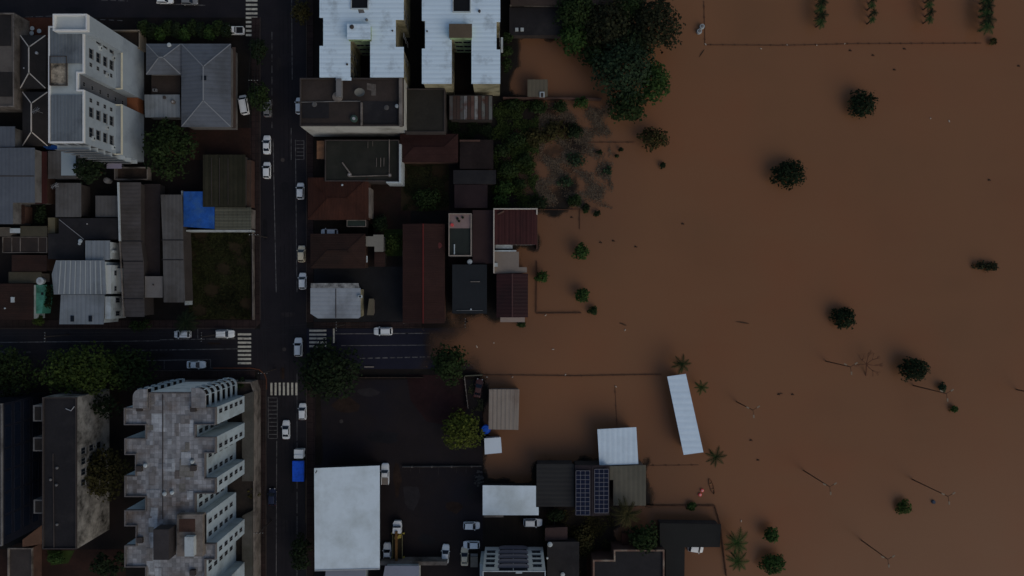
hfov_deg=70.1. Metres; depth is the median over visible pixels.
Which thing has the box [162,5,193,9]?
asphalt patch
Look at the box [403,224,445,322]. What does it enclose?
long red building
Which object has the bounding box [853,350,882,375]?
dead tree
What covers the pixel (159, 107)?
flat annex
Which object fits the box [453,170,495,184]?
black back shed
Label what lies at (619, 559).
black parapet building
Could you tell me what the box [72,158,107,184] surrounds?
tree
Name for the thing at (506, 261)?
pale slab building
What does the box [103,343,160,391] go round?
tree
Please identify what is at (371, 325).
pavement
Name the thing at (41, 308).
turquoise house
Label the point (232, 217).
striped roof
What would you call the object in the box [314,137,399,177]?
yard
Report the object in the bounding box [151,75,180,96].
courtyard block
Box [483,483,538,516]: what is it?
white flat building
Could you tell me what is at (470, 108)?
patchwork shed
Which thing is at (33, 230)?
grey strip house
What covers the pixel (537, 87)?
flooded garden shed
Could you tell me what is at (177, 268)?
long grey building
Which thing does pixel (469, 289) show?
black roof building
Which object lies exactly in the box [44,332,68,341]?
utility pole
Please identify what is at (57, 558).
bush
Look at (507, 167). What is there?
bush
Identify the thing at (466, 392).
garden fence
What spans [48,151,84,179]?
grey shed
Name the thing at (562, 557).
dark flat block
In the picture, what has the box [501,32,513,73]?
bush
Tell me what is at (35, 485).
window
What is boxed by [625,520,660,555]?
tree
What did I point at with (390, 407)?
parking lot
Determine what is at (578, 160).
bush
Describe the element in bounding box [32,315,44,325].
bush
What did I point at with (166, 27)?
bush
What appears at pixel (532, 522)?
parked car
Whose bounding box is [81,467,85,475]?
window
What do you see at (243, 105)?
parked car
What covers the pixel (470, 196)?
dark back house
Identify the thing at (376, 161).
railed roof building
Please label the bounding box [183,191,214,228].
tarp roof
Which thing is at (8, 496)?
window
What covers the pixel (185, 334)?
parked car
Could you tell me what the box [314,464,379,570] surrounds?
white hall
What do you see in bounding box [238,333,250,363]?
crosswalk
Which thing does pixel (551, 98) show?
boundary wall
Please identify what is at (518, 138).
bush
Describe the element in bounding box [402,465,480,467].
garden fence
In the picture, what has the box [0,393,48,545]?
glass block
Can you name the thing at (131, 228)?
long grey building
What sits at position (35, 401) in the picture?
window
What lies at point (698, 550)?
parked car
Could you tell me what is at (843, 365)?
street lamp
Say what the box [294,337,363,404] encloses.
tree
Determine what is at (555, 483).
dark sheet building
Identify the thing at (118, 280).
pale flat house
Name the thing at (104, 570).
tree
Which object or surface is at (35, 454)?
window
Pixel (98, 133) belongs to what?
window
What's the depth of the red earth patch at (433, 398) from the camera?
170.97 m
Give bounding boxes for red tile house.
[0,284,44,319]
[308,178,373,219]
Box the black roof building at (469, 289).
[452,259,486,313]
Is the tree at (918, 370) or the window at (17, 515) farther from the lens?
the tree at (918, 370)
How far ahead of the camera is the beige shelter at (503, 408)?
167.40 m
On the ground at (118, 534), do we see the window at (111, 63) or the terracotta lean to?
the terracotta lean to
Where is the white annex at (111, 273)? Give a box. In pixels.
[106,265,123,293]
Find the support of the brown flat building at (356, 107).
on the ground at (118, 534)
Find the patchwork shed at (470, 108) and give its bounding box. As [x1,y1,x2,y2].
[449,95,492,122]
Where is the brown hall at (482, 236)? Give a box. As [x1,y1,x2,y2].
[473,210,492,262]
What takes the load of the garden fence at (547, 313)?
in the flood water
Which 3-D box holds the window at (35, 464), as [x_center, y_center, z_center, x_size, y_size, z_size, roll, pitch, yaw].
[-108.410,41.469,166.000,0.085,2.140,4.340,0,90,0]
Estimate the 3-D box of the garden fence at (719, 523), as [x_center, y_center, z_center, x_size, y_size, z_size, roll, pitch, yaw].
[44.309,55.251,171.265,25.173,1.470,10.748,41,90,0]
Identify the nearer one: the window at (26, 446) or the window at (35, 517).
the window at (26, 446)
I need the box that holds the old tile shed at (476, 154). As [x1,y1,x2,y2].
[460,140,492,169]
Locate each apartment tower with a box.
[48,14,143,163]
[124,377,260,575]
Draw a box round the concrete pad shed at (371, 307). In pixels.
[367,299,374,314]
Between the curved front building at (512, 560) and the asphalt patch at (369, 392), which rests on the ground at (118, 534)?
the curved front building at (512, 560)
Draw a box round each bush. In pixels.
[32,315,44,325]
[34,204,46,224]
[43,284,54,308]
[46,550,64,563]
[128,318,151,331]
[136,20,148,36]
[145,23,156,39]
[153,25,165,42]
[162,19,173,36]
[170,20,181,39]
[177,24,190,41]
[186,18,196,36]
[194,21,206,38]
[203,24,215,40]
[211,19,222,36]
[220,22,231,38]
[237,377,244,389]
[246,488,260,498]
[372,214,387,232]
[386,233,402,253]
[410,185,440,211]
[474,470,483,486]
[492,194,508,205]
[493,180,514,195]
[498,162,519,177]
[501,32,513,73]
[504,99,523,110]
[507,132,527,147]
[516,153,533,166]
[516,322,525,327]
[522,127,547,148]
[528,99,547,113]
[529,195,547,208]
[540,118,571,143]
[546,508,565,521]
[550,100,567,112]
[556,175,573,186]
[565,151,587,166]
[566,123,583,137]
[566,194,581,206]
[571,520,597,551]
[573,96,588,108]
[581,203,589,209]
[587,305,596,314]
[593,210,600,216]
[601,165,611,174]
[686,502,696,510]
[937,381,946,391]
[949,405,958,412]
[971,260,998,272]
[989,38,996,45]
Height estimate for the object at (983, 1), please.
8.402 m
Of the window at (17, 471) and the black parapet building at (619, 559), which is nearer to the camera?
the window at (17, 471)
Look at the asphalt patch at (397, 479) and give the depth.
170.97 m
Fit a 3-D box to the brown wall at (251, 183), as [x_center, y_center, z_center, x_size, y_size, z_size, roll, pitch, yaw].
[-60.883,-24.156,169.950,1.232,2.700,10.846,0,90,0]
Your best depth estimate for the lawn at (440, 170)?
170.98 m
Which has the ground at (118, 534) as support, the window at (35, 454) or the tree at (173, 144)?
the tree at (173, 144)
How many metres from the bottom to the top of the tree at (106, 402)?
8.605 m
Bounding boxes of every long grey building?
[117,182,153,316]
[161,195,192,301]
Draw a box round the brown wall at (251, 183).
[247,160,254,207]
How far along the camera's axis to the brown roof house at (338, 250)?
166.09 m
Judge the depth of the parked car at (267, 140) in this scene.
169.93 m
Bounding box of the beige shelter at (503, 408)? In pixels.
[489,388,518,429]
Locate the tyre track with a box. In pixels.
[0,5,294,575]
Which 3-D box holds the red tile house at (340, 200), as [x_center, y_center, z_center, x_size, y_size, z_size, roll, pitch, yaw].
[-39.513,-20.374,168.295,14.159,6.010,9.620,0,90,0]
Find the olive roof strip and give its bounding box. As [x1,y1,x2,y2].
[9,272,49,282]
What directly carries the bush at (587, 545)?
on the yard at (576, 520)
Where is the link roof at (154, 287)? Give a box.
[145,276,163,297]
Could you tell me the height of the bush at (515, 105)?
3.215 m
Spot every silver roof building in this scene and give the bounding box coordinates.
[52,260,119,293]
[59,295,125,323]
[85,241,122,259]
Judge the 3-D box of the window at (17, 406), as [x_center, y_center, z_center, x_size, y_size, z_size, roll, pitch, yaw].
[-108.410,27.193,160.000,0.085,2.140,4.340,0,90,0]
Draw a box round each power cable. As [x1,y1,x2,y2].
[0,335,43,335]
[81,332,166,332]
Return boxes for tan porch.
[317,141,324,159]
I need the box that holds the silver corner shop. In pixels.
[310,283,363,317]
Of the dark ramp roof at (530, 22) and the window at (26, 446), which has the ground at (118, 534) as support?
the dark ramp roof at (530, 22)
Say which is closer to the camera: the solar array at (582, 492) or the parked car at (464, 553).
the solar array at (582, 492)
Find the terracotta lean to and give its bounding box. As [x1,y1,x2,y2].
[22,525,41,546]
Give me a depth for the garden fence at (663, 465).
171.02 m
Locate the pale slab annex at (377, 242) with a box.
[366,235,384,251]
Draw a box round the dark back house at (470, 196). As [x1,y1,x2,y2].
[454,185,486,208]
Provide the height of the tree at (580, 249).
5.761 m
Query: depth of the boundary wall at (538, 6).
167.96 m
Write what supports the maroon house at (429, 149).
on the ground at (118, 534)
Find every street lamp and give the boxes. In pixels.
[736,401,759,417]
[803,470,836,494]
[825,361,857,374]
[861,540,894,567]
[912,479,955,504]
[913,385,953,401]
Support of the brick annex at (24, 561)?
on the ground at (118, 534)
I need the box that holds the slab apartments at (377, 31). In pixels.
[319,0,409,88]
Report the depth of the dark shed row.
167.68 m
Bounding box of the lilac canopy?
[107,162,123,168]
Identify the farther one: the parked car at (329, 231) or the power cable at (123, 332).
the parked car at (329, 231)
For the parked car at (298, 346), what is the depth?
169.62 m
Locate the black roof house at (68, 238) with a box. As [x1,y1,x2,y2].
[48,218,118,258]
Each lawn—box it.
[47,550,74,564]
[189,232,250,318]
[384,229,402,255]
[401,164,448,210]
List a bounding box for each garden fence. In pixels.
[359,377,423,377]
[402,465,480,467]
[464,376,468,406]
[488,374,660,376]
[536,267,577,313]
[538,209,579,228]
[584,142,634,142]
[646,505,726,575]
[647,464,692,465]
[706,42,980,45]
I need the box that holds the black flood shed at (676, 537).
[658,519,720,575]
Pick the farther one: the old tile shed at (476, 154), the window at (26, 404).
the old tile shed at (476, 154)
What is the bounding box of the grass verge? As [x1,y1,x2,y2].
[315,391,322,464]
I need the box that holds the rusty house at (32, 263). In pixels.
[12,255,56,270]
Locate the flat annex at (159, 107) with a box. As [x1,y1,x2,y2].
[144,95,180,119]
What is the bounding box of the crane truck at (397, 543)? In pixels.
[391,520,404,560]
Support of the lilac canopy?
on the ground at (118, 534)
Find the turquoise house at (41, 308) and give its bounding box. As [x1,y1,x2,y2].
[36,277,52,313]
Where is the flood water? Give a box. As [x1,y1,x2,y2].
[428,0,1023,575]
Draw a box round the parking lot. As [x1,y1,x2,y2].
[315,380,482,575]
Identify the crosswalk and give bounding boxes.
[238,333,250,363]
[246,0,257,35]
[270,383,296,394]
[309,330,325,346]
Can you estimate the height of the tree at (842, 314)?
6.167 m
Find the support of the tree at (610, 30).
on the flood water
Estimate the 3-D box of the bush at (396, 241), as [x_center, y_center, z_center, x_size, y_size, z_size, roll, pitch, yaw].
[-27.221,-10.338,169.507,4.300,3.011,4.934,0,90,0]
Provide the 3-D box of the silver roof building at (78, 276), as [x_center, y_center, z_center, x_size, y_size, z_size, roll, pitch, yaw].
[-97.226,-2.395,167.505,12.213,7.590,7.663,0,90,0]
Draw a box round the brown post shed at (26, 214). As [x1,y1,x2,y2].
[21,205,31,223]
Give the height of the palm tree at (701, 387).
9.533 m
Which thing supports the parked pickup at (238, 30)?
on the ground at (118, 534)
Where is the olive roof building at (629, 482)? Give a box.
[610,462,645,505]
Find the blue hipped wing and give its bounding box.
[146,43,180,75]
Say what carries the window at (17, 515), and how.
in the glass block at (20, 474)
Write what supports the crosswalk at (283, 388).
on the road at (271, 347)
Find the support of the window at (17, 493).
in the glass block at (20, 474)
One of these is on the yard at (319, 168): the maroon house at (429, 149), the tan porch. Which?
the tan porch
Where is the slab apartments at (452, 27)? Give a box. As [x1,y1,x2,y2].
[422,0,502,95]
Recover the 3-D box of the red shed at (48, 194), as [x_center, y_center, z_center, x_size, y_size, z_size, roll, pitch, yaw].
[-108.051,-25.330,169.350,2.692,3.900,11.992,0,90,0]
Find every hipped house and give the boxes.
[20,35,47,91]
[22,92,56,147]
[181,44,237,129]
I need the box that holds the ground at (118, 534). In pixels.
[0,0,651,575]
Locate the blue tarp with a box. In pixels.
[43,145,56,149]
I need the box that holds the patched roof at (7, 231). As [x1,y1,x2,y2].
[0,227,19,235]
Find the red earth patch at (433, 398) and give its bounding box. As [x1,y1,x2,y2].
[406,374,468,425]
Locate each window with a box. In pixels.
[5,404,11,424]
[5,425,11,446]
[5,447,11,469]
[5,469,11,491]
[5,491,11,513]
[5,513,11,535]
[14,401,20,422]
[14,423,20,444]
[14,445,20,465]
[14,466,20,487]
[14,488,20,509]
[14,509,20,531]
[23,399,29,419]
[23,421,29,441]
[23,442,29,462]
[23,463,29,484]
[23,484,29,505]
[23,505,29,527]
[32,397,38,417]
[32,420,38,438]
[32,441,38,459]
[32,460,38,480]
[32,480,38,501]
[32,503,38,522]
[81,446,85,454]
[81,457,85,464]
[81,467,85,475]
[89,48,93,59]
[89,107,93,118]
[89,127,93,137]
[89,443,93,451]
[96,52,100,63]
[96,110,100,120]
[96,130,100,140]
[96,441,101,448]
[103,56,106,67]
[103,113,106,123]
[103,133,106,143]
[109,59,113,70]
[109,116,113,126]
[109,135,113,144]
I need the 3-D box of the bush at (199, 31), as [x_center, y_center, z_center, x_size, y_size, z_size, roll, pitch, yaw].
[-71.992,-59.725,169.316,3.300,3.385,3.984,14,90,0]
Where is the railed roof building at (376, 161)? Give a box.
[325,140,404,185]
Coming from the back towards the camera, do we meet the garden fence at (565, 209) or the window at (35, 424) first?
the garden fence at (565, 209)
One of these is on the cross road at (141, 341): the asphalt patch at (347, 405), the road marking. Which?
the road marking
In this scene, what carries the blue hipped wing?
on the ground at (118, 534)
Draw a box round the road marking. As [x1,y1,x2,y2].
[0,0,456,575]
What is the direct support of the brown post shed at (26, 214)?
on the ground at (118, 534)
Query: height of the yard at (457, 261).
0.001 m
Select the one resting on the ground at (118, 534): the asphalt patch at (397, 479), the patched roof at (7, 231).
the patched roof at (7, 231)
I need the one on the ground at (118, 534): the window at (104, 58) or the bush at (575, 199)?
the bush at (575, 199)
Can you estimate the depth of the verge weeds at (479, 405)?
170.76 m
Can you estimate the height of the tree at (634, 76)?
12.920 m
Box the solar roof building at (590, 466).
[574,460,609,515]
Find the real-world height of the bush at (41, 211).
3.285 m
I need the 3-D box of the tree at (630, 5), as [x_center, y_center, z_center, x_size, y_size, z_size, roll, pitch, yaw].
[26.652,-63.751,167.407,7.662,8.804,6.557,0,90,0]
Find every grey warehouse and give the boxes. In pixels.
[0,126,30,147]
[0,148,51,224]
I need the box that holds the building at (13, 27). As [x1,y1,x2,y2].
[0,13,29,111]
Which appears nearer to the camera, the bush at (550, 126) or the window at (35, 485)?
the window at (35, 485)
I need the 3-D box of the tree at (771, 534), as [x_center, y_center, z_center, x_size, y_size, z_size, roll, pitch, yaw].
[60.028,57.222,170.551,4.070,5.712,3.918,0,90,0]
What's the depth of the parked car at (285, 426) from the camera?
169.97 m
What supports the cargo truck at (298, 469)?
on the road at (271, 347)
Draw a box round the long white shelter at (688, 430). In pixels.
[667,374,702,454]
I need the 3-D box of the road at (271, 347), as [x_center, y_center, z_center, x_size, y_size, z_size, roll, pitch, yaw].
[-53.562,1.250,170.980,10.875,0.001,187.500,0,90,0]
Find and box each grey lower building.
[325,570,367,575]
[380,557,447,575]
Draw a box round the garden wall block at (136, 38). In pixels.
[113,30,145,51]
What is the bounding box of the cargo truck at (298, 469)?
[292,448,305,481]
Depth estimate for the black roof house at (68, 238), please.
166.60 m
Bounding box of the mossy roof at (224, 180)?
[203,155,250,206]
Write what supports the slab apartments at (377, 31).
on the ground at (118, 534)
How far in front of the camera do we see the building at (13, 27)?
166.08 m
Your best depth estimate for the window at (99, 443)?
166.78 m
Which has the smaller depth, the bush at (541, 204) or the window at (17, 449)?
the window at (17, 449)
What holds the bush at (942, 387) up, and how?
in the flood water
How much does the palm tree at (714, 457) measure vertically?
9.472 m
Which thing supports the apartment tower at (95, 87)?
on the ground at (118, 534)
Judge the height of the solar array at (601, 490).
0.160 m
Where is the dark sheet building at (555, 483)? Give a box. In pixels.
[537,460,573,506]
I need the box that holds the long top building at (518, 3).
[510,0,612,10]
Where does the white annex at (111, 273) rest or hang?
on the ground at (118, 534)
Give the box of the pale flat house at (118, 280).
[116,268,123,291]
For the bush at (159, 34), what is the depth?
168.32 m
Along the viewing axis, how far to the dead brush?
170.93 m
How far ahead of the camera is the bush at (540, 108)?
169.35 m
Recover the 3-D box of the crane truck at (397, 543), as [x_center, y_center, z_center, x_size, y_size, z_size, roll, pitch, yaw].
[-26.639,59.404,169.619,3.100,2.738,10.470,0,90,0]
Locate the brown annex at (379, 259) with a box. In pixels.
[366,252,385,266]
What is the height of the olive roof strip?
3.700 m
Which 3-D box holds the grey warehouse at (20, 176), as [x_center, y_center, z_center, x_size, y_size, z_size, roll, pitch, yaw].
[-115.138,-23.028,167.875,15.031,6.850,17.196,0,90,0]
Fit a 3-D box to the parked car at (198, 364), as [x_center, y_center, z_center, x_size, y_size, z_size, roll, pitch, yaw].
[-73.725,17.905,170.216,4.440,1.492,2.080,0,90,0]
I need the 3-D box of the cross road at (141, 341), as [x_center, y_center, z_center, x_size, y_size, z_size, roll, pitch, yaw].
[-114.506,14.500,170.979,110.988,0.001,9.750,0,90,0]
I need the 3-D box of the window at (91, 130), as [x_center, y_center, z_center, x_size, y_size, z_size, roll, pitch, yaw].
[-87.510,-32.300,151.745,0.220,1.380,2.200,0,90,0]
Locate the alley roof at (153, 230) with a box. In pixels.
[142,184,164,275]
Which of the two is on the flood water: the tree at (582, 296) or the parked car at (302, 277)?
the tree at (582, 296)
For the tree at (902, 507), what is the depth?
169.64 m
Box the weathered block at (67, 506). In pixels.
[33,389,108,548]
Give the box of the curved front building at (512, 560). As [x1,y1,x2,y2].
[480,545,545,575]
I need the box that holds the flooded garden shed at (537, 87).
[527,79,547,96]
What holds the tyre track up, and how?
on the road at (271, 347)
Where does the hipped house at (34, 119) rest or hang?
on the ground at (118, 534)
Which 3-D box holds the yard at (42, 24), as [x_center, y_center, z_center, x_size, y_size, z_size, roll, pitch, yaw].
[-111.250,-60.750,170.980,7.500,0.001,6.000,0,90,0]
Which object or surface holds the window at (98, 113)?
in the apartment tower at (95, 87)
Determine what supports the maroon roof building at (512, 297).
on the ground at (118, 534)
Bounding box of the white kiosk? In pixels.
[484,436,501,453]
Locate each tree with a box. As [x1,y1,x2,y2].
[0,345,39,396]
[33,340,124,396]
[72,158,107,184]
[83,444,134,501]
[88,551,125,575]
[89,393,123,419]
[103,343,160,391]
[141,116,198,181]
[173,308,200,335]
[245,81,271,111]
[248,38,268,64]
[289,532,313,572]
[290,0,312,25]
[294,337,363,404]
[430,343,469,386]
[441,407,484,449]
[533,270,549,282]
[552,0,597,32]
[555,20,594,57]
[571,242,589,259]
[574,288,589,302]
[577,43,610,72]
[580,0,635,60]
[590,37,655,102]
[603,88,648,123]
[610,496,642,528]
[612,23,654,59]
[613,0,645,21]
[623,0,685,53]
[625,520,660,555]
[636,126,669,152]
[637,58,671,105]
[672,354,691,373]
[694,380,708,394]
[705,448,726,467]
[724,527,746,555]
[725,548,749,571]
[757,553,785,574]
[762,527,778,542]
[769,158,806,190]
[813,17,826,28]
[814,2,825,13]
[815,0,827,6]
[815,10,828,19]
[828,307,856,329]
[846,88,878,118]
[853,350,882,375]
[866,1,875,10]
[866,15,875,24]
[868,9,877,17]
[895,498,912,514]
[896,356,930,381]
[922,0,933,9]
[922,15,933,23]
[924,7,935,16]
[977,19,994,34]
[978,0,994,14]
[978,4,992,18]
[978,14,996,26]
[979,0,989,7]
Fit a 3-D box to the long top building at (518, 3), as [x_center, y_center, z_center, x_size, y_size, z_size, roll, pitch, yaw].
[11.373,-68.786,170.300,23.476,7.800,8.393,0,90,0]
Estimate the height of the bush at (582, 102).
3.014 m
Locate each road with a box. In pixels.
[0,0,259,17]
[0,329,259,370]
[260,0,306,575]
[307,328,474,368]
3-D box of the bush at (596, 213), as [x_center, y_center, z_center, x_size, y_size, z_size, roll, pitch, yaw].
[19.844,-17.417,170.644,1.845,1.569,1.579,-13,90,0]
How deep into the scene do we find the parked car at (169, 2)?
170.09 m
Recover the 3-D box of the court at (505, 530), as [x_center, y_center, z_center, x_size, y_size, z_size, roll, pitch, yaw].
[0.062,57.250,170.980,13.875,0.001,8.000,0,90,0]
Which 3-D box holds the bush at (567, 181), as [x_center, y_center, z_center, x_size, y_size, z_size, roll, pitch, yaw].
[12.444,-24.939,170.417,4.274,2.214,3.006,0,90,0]
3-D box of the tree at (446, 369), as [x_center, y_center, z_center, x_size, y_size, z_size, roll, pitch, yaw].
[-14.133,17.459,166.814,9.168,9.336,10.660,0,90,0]
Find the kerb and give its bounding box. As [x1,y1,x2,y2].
[0,0,306,575]
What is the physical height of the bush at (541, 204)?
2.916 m
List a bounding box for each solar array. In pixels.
[576,471,589,514]
[594,469,608,512]
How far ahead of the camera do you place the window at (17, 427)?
159.96 m
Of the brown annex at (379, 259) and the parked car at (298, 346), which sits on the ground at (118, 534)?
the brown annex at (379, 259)
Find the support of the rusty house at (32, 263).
on the ground at (118, 534)
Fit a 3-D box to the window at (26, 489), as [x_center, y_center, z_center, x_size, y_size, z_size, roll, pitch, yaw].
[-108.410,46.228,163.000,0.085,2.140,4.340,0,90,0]
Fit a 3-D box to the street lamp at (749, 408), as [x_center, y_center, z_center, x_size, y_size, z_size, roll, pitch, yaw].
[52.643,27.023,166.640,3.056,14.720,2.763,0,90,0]
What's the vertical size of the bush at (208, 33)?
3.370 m
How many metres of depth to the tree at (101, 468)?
162.86 m
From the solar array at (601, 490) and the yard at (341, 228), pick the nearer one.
the solar array at (601, 490)
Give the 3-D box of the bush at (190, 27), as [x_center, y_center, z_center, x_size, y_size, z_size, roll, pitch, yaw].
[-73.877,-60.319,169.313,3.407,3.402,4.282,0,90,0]
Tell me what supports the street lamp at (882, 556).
in the flood water
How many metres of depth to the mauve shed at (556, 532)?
168.00 m
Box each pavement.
[0,320,251,327]
[1,371,254,378]
[252,17,259,319]
[252,320,259,327]
[258,380,265,575]
[307,0,313,321]
[307,375,314,575]
[314,322,420,327]
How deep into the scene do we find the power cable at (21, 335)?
162.87 m
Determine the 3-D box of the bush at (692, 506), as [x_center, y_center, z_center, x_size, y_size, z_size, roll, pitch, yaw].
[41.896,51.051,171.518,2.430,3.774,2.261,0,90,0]
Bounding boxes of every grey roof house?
[51,183,89,217]
[95,196,117,216]
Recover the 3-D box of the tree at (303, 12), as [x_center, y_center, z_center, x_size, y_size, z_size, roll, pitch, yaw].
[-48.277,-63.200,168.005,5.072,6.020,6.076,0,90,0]
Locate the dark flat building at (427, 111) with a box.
[405,89,447,134]
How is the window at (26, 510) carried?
in the glass block at (20, 474)
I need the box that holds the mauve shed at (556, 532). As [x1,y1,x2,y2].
[545,524,566,540]
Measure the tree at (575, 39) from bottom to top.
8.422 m
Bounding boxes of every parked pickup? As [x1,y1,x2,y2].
[224,26,244,35]
[381,463,389,484]
[382,542,391,558]
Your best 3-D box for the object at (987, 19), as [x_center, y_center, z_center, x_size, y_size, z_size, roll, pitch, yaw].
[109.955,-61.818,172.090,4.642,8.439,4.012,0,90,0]
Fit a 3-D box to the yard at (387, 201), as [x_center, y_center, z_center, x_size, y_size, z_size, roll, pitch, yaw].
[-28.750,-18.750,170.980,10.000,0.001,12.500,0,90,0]
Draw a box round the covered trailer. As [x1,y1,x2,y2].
[470,553,477,566]
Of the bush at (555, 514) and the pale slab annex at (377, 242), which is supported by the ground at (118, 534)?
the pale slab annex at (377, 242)
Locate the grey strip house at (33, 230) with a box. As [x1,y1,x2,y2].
[20,226,51,235]
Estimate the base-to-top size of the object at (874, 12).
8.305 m
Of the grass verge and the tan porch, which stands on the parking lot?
the grass verge
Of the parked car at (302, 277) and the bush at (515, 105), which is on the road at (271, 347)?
the parked car at (302, 277)
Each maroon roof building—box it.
[493,208,537,272]
[497,274,527,321]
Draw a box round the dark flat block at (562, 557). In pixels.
[546,537,578,575]
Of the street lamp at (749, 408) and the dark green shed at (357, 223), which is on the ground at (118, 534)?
the dark green shed at (357, 223)
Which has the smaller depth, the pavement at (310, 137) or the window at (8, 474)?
the window at (8, 474)
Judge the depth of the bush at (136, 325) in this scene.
168.73 m
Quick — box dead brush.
[526,101,613,208]
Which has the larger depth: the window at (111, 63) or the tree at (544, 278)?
the tree at (544, 278)
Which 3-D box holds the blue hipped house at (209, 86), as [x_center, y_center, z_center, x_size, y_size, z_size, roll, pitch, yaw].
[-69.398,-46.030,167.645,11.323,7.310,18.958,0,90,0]
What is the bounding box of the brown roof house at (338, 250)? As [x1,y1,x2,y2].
[310,234,367,267]
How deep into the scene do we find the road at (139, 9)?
170.98 m
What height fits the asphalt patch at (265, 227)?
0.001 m
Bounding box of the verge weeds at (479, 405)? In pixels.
[468,379,483,410]
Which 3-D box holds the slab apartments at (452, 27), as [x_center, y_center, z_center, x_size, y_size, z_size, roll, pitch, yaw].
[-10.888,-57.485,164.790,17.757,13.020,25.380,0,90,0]
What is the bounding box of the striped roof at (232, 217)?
[215,207,255,228]
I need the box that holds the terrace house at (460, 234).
[449,213,472,256]
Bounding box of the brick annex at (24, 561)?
[7,543,41,575]
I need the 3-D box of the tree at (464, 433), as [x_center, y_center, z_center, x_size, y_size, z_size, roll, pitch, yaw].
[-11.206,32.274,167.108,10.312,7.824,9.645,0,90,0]
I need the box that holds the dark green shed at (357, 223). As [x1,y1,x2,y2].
[347,220,368,227]
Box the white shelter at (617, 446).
[597,427,637,464]
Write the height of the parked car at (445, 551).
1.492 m
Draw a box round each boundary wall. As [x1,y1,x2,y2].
[181,191,192,304]
[186,230,254,231]
[252,232,254,319]
[503,97,601,100]
[510,5,563,6]
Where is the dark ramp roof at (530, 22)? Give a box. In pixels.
[509,7,565,38]
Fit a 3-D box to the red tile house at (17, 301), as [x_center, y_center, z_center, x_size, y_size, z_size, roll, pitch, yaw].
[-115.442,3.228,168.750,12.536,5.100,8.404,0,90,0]
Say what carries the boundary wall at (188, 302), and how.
on the ground at (118, 534)
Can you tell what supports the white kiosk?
on the ground at (118, 534)
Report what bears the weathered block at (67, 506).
on the ground at (118, 534)
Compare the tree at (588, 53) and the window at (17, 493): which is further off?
the tree at (588, 53)
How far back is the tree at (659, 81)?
164.58 m
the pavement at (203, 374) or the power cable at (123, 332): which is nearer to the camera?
the power cable at (123, 332)
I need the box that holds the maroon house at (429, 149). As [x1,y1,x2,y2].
[400,134,457,163]
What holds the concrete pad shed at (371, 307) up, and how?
on the court at (382, 287)
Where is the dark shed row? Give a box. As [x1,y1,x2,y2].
[2,237,47,253]
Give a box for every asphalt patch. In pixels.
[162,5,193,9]
[263,219,266,239]
[331,397,359,412]
[357,388,379,396]
[393,463,401,497]
[403,486,419,510]
[446,501,462,513]
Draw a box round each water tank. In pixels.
[103,178,111,183]
[481,424,490,433]
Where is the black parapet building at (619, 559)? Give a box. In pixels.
[590,541,664,575]
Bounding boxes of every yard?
[0,549,125,575]
[24,18,52,37]
[114,167,151,180]
[190,128,250,159]
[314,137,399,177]
[314,224,372,235]
[368,184,410,234]
[448,211,492,266]
[542,512,612,575]
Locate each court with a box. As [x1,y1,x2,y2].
[314,267,402,321]
[483,515,541,548]
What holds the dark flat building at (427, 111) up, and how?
on the ground at (118, 534)
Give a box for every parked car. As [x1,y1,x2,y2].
[156,0,173,4]
[174,330,190,338]
[181,0,197,5]
[186,360,205,368]
[215,329,234,338]
[238,95,249,114]
[262,135,271,153]
[262,162,271,178]
[263,100,271,116]
[267,488,276,504]
[281,420,290,438]
[294,97,299,114]
[294,338,302,356]
[297,183,304,199]
[298,245,305,261]
[298,273,306,288]
[298,403,306,419]
[321,228,337,233]
[374,327,392,335]
[441,544,449,563]
[460,546,468,565]
[463,521,479,530]
[463,540,479,549]
[473,378,482,397]
[523,517,541,526]
[687,547,702,553]
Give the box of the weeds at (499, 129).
[491,99,538,208]
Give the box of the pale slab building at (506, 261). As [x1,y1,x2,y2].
[494,245,526,273]
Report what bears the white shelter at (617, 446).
on the ground at (118, 534)
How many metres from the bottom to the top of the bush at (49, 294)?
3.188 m
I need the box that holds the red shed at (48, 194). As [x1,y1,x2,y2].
[35,151,54,203]
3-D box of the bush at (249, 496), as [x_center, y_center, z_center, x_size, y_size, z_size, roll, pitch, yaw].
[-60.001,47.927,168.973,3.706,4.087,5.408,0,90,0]
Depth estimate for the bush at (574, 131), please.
169.51 m
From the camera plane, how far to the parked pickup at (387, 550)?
169.87 m
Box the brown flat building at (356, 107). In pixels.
[298,78,408,136]
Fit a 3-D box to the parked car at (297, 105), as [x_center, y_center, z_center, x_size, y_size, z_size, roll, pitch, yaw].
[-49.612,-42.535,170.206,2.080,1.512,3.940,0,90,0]
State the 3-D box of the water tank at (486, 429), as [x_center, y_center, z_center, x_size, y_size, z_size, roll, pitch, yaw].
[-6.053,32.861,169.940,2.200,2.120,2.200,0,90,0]
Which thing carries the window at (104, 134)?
in the apartment tower at (95, 87)
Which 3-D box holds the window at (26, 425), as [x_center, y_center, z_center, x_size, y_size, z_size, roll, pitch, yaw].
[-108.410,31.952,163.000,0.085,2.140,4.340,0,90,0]
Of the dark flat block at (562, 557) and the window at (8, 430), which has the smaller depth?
the window at (8, 430)
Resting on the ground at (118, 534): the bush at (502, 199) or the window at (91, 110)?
the bush at (502, 199)
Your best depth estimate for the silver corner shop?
165.80 m

